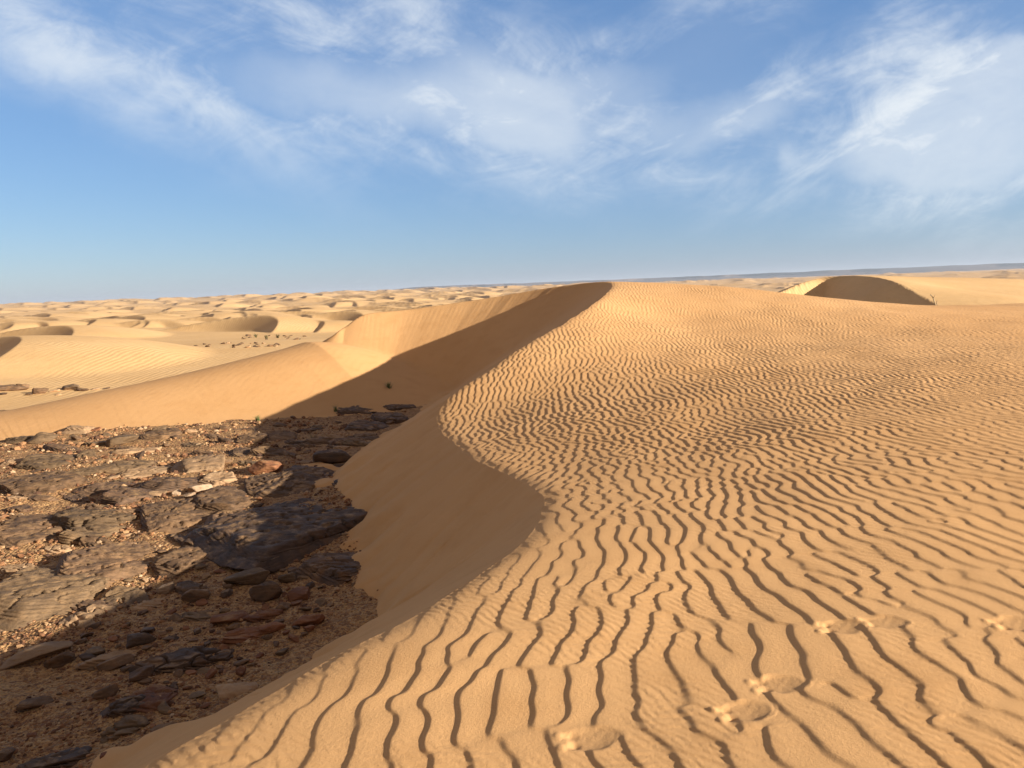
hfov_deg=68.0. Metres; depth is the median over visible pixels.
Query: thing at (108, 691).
rock
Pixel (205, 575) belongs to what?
rock
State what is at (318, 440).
flat rock
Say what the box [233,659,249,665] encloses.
rock
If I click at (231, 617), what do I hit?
rock
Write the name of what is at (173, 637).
rock
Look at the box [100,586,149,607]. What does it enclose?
flat rock
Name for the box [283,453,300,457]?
flat rock
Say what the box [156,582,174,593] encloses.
rock
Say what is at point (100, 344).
dune field
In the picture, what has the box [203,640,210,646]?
rock
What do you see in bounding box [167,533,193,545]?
flat rock
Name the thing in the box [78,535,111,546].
flat rock
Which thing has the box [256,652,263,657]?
rock
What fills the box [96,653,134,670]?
rock
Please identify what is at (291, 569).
rock
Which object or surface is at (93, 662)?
flat rock
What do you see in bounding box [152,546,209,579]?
flat rock
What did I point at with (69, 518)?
flat rock
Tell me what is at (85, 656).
rock
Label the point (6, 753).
rock
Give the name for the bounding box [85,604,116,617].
flat rock
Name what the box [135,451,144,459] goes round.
rock
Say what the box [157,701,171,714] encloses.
rock
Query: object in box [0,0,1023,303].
sky
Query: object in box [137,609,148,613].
rock
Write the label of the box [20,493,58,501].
flat rock
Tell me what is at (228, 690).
rock
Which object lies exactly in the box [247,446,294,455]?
flat rock
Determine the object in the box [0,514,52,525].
flat rock
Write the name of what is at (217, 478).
flat rock
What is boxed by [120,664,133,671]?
rock
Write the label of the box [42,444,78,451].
flat rock
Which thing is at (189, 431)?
rock
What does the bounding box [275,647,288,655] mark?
rock
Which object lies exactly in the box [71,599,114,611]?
flat rock
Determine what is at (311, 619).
rock
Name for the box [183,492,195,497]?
rock
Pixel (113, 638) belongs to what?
rock
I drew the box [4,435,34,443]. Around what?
flat rock
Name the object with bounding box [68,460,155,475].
flat rock
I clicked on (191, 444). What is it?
flat rock
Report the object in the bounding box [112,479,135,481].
flat rock
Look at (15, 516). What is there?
flat rock
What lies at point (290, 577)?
rock
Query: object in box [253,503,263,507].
rock
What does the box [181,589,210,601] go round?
rock
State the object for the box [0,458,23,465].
flat rock
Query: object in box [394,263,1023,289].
plateau
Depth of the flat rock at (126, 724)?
5.72 m
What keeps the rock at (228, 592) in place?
on the rocky ground
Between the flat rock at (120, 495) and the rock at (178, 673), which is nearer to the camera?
the rock at (178, 673)
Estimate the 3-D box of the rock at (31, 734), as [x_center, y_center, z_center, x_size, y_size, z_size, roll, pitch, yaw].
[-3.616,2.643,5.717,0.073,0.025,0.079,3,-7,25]
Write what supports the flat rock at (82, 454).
on the rocky ground
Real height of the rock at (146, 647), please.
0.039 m
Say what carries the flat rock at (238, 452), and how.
on the rocky ground
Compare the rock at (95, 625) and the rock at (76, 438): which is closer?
the rock at (95, 625)
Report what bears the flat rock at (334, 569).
on the rocky ground
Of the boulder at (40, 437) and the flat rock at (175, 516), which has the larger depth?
the boulder at (40, 437)
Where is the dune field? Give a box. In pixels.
[0,268,1023,409]
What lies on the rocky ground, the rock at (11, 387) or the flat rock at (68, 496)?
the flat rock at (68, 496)
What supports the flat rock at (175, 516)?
on the rocky ground
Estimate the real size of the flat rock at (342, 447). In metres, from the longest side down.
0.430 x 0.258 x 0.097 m
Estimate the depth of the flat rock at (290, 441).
16.50 m
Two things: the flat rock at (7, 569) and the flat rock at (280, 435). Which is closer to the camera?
the flat rock at (7, 569)
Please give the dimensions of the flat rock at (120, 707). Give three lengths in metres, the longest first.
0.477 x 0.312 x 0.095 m
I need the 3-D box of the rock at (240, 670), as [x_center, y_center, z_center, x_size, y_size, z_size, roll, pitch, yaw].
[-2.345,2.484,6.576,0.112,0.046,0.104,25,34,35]
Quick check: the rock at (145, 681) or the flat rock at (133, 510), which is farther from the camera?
the flat rock at (133, 510)
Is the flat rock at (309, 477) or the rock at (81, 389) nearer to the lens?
the flat rock at (309, 477)
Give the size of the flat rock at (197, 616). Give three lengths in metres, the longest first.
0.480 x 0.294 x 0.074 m
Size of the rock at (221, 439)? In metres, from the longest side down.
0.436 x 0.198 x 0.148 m
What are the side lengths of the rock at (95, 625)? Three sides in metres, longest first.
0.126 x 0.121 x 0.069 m
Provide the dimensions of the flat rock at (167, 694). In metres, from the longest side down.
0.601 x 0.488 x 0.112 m
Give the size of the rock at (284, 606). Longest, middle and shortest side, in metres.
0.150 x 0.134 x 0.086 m
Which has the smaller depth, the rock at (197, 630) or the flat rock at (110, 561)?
the rock at (197, 630)
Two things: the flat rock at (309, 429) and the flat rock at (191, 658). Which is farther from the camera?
the flat rock at (309, 429)
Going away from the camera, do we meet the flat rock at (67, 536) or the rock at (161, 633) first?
the rock at (161, 633)
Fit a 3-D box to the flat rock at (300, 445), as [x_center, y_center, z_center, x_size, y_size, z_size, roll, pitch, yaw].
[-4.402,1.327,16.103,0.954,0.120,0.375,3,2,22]
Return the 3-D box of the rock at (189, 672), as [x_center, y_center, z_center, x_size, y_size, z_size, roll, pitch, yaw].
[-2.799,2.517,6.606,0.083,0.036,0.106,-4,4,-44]
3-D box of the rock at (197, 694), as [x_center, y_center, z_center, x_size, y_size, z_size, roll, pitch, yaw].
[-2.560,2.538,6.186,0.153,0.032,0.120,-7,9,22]
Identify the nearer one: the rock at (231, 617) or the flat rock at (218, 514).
the rock at (231, 617)
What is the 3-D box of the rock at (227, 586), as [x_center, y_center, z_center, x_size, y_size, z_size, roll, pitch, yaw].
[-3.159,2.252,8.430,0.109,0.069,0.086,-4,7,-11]
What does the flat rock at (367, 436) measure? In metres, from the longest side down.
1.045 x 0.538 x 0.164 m
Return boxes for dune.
[0,282,1023,767]
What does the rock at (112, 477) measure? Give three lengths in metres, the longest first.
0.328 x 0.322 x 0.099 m
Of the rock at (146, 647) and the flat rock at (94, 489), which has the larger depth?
the flat rock at (94, 489)
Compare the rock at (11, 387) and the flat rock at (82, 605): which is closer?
the flat rock at (82, 605)
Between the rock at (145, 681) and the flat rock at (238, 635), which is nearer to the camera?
the rock at (145, 681)
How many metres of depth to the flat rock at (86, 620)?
7.70 m
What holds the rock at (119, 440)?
on the rocky ground
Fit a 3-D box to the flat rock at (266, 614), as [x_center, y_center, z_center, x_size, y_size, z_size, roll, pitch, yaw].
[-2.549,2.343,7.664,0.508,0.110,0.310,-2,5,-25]
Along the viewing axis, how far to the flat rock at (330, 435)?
16.94 m
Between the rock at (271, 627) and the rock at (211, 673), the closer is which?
the rock at (211, 673)
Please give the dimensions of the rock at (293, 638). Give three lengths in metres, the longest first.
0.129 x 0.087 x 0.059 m
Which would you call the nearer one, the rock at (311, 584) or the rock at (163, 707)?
the rock at (163, 707)
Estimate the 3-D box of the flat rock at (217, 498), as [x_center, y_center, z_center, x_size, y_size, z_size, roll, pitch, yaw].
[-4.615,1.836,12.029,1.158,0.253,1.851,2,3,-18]
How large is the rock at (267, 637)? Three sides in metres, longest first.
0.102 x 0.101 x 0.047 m
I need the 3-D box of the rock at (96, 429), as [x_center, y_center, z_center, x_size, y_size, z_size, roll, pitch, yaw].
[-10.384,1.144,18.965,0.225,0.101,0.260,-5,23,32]
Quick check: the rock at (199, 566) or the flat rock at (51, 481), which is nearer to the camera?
the rock at (199, 566)
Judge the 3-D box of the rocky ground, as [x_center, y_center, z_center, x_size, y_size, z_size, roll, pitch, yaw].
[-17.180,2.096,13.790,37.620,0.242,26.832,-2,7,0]
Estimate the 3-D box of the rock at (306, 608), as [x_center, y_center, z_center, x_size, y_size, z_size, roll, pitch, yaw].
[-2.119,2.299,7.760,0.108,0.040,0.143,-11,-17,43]
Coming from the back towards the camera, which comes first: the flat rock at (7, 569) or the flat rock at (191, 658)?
the flat rock at (7, 569)
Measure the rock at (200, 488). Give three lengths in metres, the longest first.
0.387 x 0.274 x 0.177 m
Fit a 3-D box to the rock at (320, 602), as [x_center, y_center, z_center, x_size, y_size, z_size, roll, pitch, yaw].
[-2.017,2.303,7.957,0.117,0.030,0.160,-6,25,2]
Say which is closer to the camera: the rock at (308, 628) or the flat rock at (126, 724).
the flat rock at (126, 724)
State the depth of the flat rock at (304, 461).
14.62 m
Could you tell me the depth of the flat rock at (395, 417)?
19.16 m
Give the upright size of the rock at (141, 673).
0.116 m
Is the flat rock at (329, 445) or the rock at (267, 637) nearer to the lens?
the rock at (267, 637)
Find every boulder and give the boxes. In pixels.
[26,432,57,443]
[223,567,269,584]
[248,460,283,474]
[249,581,281,601]
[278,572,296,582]
[312,449,351,463]
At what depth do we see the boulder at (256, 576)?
8.50 m
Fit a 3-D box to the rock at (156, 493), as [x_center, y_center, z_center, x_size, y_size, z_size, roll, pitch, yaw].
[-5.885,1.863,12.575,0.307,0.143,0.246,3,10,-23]
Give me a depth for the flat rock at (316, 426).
18.34 m
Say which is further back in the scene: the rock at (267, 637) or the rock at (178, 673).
the rock at (267, 637)
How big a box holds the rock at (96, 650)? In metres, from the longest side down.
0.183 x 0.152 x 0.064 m
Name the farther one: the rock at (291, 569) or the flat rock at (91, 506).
the flat rock at (91, 506)
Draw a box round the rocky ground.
[0,404,426,767]
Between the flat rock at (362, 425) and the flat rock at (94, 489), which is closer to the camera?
the flat rock at (94, 489)
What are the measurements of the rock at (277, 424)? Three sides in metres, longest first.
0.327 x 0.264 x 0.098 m
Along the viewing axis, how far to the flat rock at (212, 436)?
17.33 m
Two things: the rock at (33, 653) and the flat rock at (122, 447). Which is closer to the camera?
the rock at (33, 653)
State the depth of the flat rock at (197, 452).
15.55 m
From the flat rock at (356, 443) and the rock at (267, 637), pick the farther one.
the flat rock at (356, 443)
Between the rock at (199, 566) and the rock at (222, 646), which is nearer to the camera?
the rock at (222, 646)
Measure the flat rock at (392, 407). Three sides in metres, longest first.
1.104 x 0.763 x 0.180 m
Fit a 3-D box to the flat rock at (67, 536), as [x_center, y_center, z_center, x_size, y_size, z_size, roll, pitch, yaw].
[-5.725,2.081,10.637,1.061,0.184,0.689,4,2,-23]
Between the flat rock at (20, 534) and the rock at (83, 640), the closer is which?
the rock at (83, 640)
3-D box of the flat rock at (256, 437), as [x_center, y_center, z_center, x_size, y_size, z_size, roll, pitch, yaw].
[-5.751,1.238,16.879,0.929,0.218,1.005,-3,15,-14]
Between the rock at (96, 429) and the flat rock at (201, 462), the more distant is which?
the rock at (96, 429)
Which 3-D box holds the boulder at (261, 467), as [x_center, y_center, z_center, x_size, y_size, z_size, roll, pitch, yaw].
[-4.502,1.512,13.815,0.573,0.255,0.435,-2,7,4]
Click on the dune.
(626, 524)
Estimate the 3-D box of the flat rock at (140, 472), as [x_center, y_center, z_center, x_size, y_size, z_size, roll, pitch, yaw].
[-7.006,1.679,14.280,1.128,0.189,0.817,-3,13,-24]
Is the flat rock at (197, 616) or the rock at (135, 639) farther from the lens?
the flat rock at (197, 616)
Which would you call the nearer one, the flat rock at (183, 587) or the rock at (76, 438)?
the flat rock at (183, 587)
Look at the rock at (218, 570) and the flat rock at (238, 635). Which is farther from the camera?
the rock at (218, 570)
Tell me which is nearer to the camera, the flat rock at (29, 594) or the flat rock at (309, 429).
the flat rock at (29, 594)
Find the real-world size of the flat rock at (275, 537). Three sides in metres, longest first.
3.798 x 2.912 x 0.347 m
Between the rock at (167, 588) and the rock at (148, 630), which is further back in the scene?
the rock at (167, 588)
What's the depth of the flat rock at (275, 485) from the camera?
12.54 m
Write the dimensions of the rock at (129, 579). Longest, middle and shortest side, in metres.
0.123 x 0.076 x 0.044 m
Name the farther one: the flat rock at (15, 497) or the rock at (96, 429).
the rock at (96, 429)
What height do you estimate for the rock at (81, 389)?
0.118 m
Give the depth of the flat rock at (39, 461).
15.00 m
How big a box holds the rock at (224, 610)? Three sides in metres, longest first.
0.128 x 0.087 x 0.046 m
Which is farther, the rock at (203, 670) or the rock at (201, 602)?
the rock at (201, 602)
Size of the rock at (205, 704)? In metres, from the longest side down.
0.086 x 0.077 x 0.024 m
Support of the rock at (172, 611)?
on the rocky ground
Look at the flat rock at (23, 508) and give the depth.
11.86 m
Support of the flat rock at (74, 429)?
on the rocky ground
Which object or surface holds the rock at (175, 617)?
on the rocky ground
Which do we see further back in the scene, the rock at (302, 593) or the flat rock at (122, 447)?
the flat rock at (122, 447)
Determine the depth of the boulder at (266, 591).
8.08 m
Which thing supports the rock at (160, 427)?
on the rocky ground
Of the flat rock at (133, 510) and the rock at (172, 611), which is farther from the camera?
the flat rock at (133, 510)
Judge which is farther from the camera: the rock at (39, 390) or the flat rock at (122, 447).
the rock at (39, 390)
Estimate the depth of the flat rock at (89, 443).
16.90 m
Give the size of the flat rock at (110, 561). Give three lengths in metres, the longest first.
1.692 x 1.218 x 0.291 m
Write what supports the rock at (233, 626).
on the rocky ground
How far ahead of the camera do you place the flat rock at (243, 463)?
14.45 m
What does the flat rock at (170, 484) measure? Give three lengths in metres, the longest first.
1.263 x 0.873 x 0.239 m
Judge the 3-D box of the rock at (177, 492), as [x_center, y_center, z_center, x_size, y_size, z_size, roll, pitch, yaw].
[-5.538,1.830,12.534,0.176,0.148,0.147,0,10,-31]
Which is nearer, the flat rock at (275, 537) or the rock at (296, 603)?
the rock at (296, 603)
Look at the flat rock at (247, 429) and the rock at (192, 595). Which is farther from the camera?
the flat rock at (247, 429)
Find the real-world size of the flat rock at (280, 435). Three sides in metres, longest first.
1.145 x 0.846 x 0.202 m
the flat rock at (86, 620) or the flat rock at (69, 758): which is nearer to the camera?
the flat rock at (69, 758)
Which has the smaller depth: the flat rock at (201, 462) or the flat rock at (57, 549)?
the flat rock at (57, 549)
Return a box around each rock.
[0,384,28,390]
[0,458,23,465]
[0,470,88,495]
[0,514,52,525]
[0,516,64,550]
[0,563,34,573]
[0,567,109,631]
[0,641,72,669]
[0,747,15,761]
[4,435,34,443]
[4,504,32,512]
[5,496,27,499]
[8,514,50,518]
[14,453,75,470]
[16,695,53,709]
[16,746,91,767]
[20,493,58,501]
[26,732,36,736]
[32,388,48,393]
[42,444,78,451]
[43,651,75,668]
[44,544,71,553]
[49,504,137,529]
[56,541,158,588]
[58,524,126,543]
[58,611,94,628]
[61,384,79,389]
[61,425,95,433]
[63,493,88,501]
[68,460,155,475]
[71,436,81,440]
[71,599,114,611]
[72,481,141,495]
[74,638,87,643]
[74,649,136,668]
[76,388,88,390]
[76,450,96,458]
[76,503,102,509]
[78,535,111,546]
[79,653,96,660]
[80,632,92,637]
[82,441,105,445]
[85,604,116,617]
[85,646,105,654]
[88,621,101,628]
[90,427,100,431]
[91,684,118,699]
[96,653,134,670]
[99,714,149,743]
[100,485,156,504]
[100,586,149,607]
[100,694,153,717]
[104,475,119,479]
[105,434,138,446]
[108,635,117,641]
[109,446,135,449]
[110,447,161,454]
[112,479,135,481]
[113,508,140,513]
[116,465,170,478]
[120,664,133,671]
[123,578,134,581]
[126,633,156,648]
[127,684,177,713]
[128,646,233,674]
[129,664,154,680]
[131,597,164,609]
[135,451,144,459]
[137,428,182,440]
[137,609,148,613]
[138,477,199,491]
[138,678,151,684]
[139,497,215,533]
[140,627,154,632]
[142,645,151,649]
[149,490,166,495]
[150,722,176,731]
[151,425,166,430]
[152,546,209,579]
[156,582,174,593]
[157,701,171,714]
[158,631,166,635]
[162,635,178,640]
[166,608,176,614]
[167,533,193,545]
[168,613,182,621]
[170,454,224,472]
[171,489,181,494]
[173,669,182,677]
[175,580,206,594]
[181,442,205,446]
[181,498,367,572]
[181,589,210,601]
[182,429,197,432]
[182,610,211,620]
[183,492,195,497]
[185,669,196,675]
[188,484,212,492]
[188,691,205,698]
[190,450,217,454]
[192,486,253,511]
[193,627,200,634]
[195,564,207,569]
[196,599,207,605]
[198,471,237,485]
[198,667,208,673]
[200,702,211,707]
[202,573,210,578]
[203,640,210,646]
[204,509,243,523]
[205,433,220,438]
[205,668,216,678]
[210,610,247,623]
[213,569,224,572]
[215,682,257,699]
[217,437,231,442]
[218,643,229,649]
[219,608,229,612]
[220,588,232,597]
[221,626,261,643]
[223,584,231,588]
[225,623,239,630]
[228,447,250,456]
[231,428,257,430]
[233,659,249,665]
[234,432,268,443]
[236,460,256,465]
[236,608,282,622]
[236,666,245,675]
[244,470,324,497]
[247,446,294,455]
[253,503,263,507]
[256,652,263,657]
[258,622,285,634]
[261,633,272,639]
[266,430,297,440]
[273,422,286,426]
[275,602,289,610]
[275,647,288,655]
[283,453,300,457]
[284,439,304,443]
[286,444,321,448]
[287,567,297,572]
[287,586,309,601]
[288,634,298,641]
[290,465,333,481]
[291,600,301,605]
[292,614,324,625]
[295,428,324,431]
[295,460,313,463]
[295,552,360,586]
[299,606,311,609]
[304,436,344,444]
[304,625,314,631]
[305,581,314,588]
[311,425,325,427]
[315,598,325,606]
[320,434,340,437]
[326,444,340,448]
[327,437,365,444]
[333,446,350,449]
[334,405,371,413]
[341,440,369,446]
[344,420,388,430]
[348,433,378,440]
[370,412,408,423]
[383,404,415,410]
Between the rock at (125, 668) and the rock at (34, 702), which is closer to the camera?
the rock at (34, 702)
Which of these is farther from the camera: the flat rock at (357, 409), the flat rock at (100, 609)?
the flat rock at (357, 409)
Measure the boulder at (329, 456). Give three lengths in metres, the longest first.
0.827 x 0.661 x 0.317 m
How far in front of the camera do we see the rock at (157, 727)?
5.67 m
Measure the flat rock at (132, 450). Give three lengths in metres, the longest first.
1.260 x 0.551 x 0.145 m
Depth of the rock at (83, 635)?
7.40 m
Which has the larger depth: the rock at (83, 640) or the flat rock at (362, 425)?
the flat rock at (362, 425)
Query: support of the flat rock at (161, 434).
on the rocky ground
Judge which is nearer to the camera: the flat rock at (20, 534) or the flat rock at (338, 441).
the flat rock at (20, 534)
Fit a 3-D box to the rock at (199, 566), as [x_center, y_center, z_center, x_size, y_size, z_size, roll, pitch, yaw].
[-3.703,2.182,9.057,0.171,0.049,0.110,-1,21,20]
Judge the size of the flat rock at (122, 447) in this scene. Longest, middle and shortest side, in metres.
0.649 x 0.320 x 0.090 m
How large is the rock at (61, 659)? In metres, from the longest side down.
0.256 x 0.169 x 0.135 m
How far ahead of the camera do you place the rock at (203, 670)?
6.62 m
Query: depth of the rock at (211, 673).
6.53 m
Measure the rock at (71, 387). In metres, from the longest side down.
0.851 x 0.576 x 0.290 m
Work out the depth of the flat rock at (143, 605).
8.10 m

